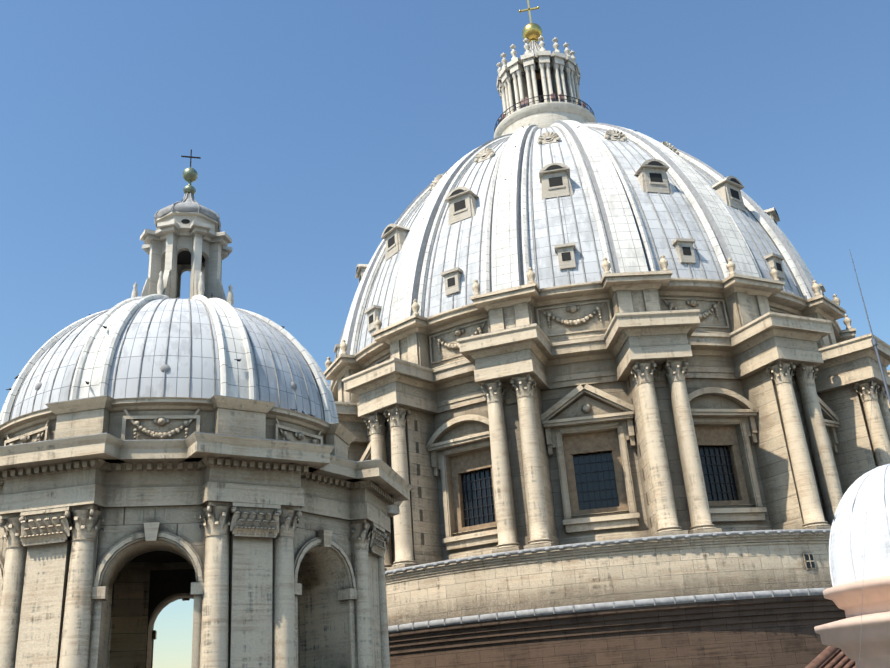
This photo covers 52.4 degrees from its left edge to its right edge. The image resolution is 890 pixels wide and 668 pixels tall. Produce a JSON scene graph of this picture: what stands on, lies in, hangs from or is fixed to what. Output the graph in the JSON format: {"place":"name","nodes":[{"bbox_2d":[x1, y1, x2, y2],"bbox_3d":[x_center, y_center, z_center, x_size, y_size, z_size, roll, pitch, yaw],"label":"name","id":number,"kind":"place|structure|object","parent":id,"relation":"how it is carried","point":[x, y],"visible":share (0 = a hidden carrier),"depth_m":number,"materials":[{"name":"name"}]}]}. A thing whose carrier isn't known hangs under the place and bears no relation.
{"place":"outdoors","nodes":[
{"label":"outdoors","id":0,"kind":"place"},
{"bbox_2d":[0,0,889,667],"label":"sky","id":1,"kind":"structure","parent":0,"point":[313,126],"materials":[{"name":"blue"}]},
{"bbox_2d":[849,249,889,663],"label":"roof aerial mast","id":2,"kind":"object","parent":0,"point":[874,342],"visible":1,"depth_m":17.16,"materials":[{"name":"grey metal"}]},
{"bbox_3d":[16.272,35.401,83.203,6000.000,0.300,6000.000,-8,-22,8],"label":"roof terrace","id":3,"kind":"structure","parent":0,"visible":0},
{"bbox_2d":[0,395,411,667],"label":"dome drum","id":4,"kind":"object","parent":3,"relation":"on","point":[257,531],"visible":1,"depth_m":38.28,"materials":[{"name":"beige stone"}]},
{"bbox_2d":[8,298,324,420],"bbox_3d":[-14.775,2.780,50.540,17.350,7.837,17.350,-8,-22,8],"label":"minor dome lead shell","id":5,"kind":"object","parent":4,"relation":"on","point":[166,347],"visible":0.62,"depth_m":43.63},
{"bbox_2d":[0,294,338,424],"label":"dome ribs","id":6,"kind":"object","parent":5,"relation":"on","point":[95,360],"visible":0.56,"depth_m":44.00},
{"bbox_2d":[131,149,233,306],"bbox_3d":[-15.416,-5.942,54.109,6.090,12.022,6.090,-8,-22,8],"label":"lantern","id":7,"kind":"object","parent":5,"relation":"on","point":[187,235],"visible":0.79,"depth_m":52.37,"materials":[{"name":"beige stone"}]},
{"bbox_2d":[323,255,889,667],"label":"dome drum","id":8,"kind":"object","parent":3,"relation":"on","point":[676,476],"visible":0.73,"depth_m":67.00,"materials":[{"name":"stone"}]},
{"bbox_2d":[6,124,765,416],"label":"pigeons","id":9,"kind":"object","parent":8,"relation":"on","point":[105,327],"visible":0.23,"depth_m":45.15,"materials":[{"name":"grey"}]},
{"bbox_2d":[356,126,803,385],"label":"dome lead shell","id":10,"kind":"object","parent":8,"relation":"on","point":[668,219],"visible":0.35,"depth_m":77.93},
{"bbox_2d":[494,0,596,137],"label":"dome lantern","id":11,"kind":"object","parent":10,"relation":"on","point":[536,75],"visible":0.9,"depth_m":105.73,"materials":[{"name":"stone"}]},
{"bbox_2d":[499,92,585,123],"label":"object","id":12,"kind":"object","parent":11,"relation":"attached to","point":[552,95],"visible":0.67,"depth_m":103.27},
{"bbox_2d":[334,129,825,357],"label":"dormer windows","id":13,"kind":"structure","parent":10,"relation":"attached to","point":[555,177],"depth_m":80.57,"materials":[{"name":"stone"}]},
{"bbox_2d":[329,120,841,386],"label":"dome ribs","id":14,"kind":"object","parent":10,"relation":"on","point":[625,244],"visible":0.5,"depth_m":79.41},
{"bbox_2d":[805,464,889,667],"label":"roof cupola","id":15,"kind":"object","parent":3,"relation":"on","point":[850,543],"visible":0.98,"depth_m":17.01,"materials":[{"name":"white stone"}]}
]}

